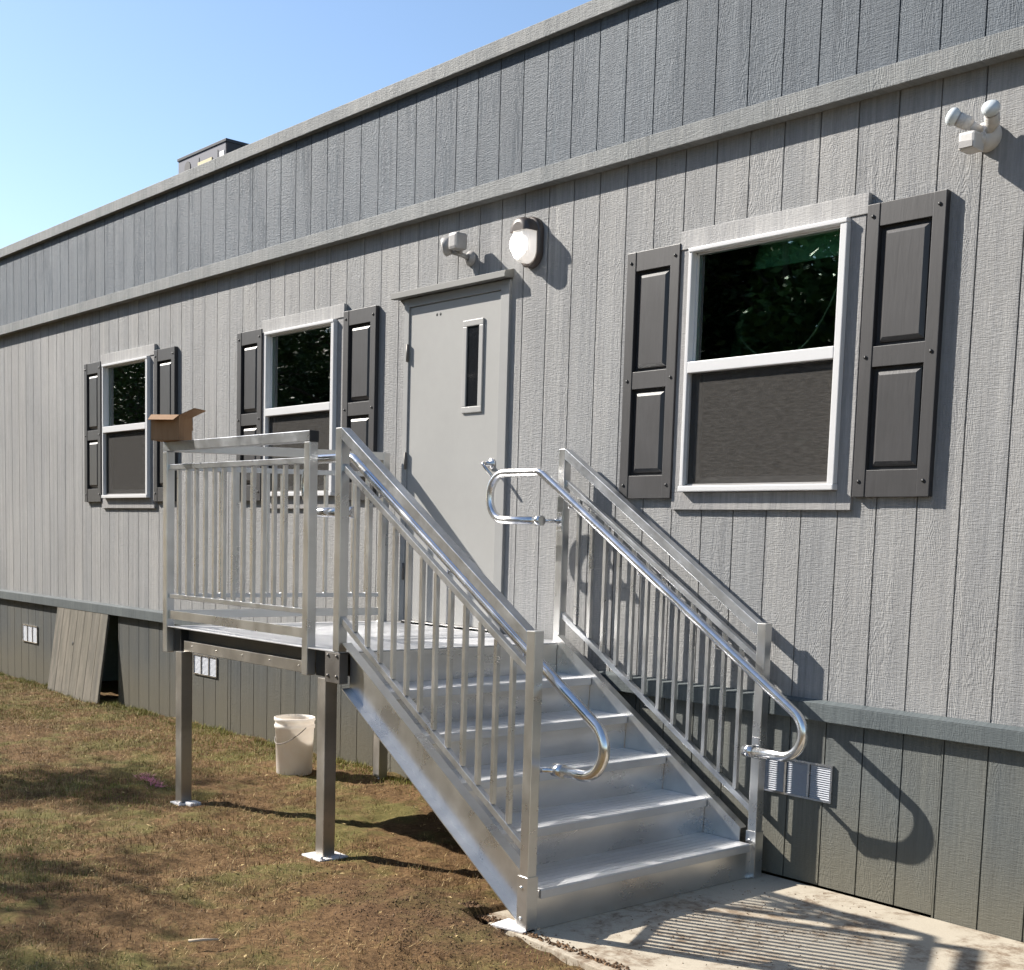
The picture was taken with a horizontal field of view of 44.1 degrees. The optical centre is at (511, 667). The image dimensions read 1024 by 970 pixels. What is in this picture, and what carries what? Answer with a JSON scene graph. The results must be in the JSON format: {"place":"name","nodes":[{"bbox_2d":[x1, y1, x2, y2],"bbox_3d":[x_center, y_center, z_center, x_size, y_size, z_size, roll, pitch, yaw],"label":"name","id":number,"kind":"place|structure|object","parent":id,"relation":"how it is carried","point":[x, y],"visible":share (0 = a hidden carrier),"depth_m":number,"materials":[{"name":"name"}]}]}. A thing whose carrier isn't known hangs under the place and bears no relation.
{"place":"outdoors","nodes":[
{"label":"outdoors","id":0,"kind":"place"},
{"bbox_2d":[0,671,415,789],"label":"edge grass","id":1,"kind":"structure","parent":0,"point":[203,727],"depth_m":10.24,"materials":[{"name":"green plant"}]},
{"bbox_2d":[0,0,590,248],"label":"sky","id":2,"kind":"structure","parent":0,"point":[101,101],"materials":[{"name":"blue"}]},
{"bbox_2d":[0,671,995,969],"bbox_3d":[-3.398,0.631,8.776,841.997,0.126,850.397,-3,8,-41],"label":"ground","id":3,"kind":"structure","parent":0,"point":[410,837],"depth_m":6.03,"materials":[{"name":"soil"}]},
{"bbox_2d":[47,607,109,703],"bbox_3d":[-4.200,-0.131,12.226,0.131,0.865,1.200,-3,8,-41],"label":"leaning skirting sheet","id":4,"kind":"object","parent":3,"relation":"on","point":[78,653],"visible":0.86,"depth_m":12.18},
{"bbox_2d":[134,772,170,787],"bbox_3d":[-2.297,0.716,8.069,0.176,0.040,0.480,-2,7,-29],"label":"paint mark","id":5,"kind":"object","parent":3,"relation":"on","point":[152,779],"visible":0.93,"depth_m":8.07,"materials":[{"name":"purple paint"}]},
{"bbox_2d":[188,938,218,942],"bbox_3d":[-1.195,1.054,4.902,0.115,0.013,0.015,0,6,-17],"label":"stick","id":6,"kind":"object","parent":3,"relation":"on","point":[202,939],"visible":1,"depth_m":4.90,"materials":[{"name":"white plastic"}]},
{"bbox_2d":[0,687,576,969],"bbox_3d":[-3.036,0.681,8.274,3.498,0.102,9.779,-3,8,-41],"label":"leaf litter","id":7,"kind":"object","parent":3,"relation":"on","point":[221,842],"visible":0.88,"depth_m":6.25,"materials":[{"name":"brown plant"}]},
{"bbox_2d":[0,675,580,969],"bbox_3d":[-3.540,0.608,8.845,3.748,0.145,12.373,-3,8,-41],"label":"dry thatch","id":8,"kind":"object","parent":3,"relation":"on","point":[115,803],"visible":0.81,"depth_m":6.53,"materials":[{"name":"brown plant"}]},
{"bbox_2d":[274,714,315,775],"bbox_3d":[-1.462,0.519,8.505,0.283,0.383,0.288,-3,8,-41],"label":"plastic bucket","id":9,"kind":"object","parent":3,"relation":"on","point":[294,735],"visible":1,"depth_m":8.41,"materials":[{"name":"plastic"}]},
{"bbox_2d":[1,726,937,969],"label":"mulch clods","id":10,"kind":"object","parent":3,"relation":"on","point":[468,904],"visible":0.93,"depth_m":5.23,"materials":[{"name":"brown soil"}]},
{"bbox_2d":[163,427,807,932],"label":"metal stairs","id":11,"kind":"structure","parent":3,"relation":"on","point":[595,795],"depth_m":6.21,"materials":[{"name":"metal"}]},
{"bbox_2d":[148,408,205,441],"bbox_3d":[-1.926,-1.400,7.298,0.269,0.184,0.238,3,6,13],"label":"cardboard box","id":12,"kind":"object","parent":11,"relation":"on","point":[169,428],"visible":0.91,"depth_m":7.25,"materials":[{"name":"brown cardboard"}]},
{"bbox_2d":[0,0,1023,942],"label":"modular building","id":13,"kind":"structure","parent":3,"relation":"on","point":[748,332],"depth_m":6.65,"materials":[{"name":"grey wood"}]},
{"bbox_2d":[101,356,149,497],"bbox_3d":[-3.447,-2.135,11.346,0.090,1.215,0.936,-3,8,-41],"label":"window","id":14,"kind":"structure","parent":13,"relation":"in","point":[125,383],"depth_m":11.37,"materials":[{"name":"glass"}]},
{"bbox_2d":[177,138,247,173],"bbox_3d":[-3.016,-4.876,13.433,0.640,1.088,1.060,-3,8,-41],"label":"rooftop unit","id":15,"kind":"object","parent":13,"relation":"on","point":[224,146],"visible":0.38,"depth_m":13.07,"materials":[{"name":"metal"}]},
{"bbox_2d":[263,319,337,496],"bbox_3d":[-1.532,-1.859,9.192,0.090,1.215,0.936,-3,8,-41],"label":"window","id":16,"kind":"structure","parent":13,"relation":"in","point":[300,362],"depth_m":9.18,"materials":[{"name":"glass"}]},
{"bbox_2d":[401,291,500,626],"bbox_3d":[-0.390,-1.278,7.915,0.131,2.015,0.965,-3,8,-41],"label":"door","id":17,"kind":"structure","parent":13,"relation":"in","point":[455,344],"depth_m":7.90,"materials":[{"name":"grey paint"}]},
{"bbox_2d":[441,232,475,265],"bbox_3d":[-0.343,-2.539,7.692,0.168,0.175,0.198,-3,8,-41],"label":"wall spotlight","id":18,"kind":"object","parent":13,"relation":"attached to","point":[454,243],"depth_m":7.65,"materials":[{"name":"grey plastic"}]},
{"bbox_2d":[510,217,543,268],"bbox_3d":[0.073,-2.446,7.248,0.139,0.285,0.170,-3,8,-41],"label":"wall lamp","id":19,"kind":"object","parent":13,"relation":"attached to","point":[526,243],"visible":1,"depth_m":7.21,"materials":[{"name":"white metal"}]},
{"bbox_2d":[678,217,851,491],"bbox_3d":[1.272,-1.469,6.167,0.260,1.215,0.936,-3,8,-41],"label":"window","id":20,"kind":"structure","parent":13,"relation":"in","point":[752,421],"depth_m":6.14,"materials":[{"name":"glass"}]},
{"bbox_2d":[945,99,1001,153],"bbox_3d":[1.900,-2.208,5.180,0.154,0.183,0.234,-3,8,-41],"label":"security light","id":21,"kind":"object","parent":13,"relation":"attached to","point":[985,136],"visible":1,"depth_m":5.17,"materials":[{"name":"white plastic"}]},
{"bbox_2d":[487,873,1023,969],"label":"concrete pad","id":22,"kind":"object","parent":3,"relation":"on","point":[953,946],"visible":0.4,"depth_m":5.24,"materials":[{"name":"grey concrete"}]}
]}

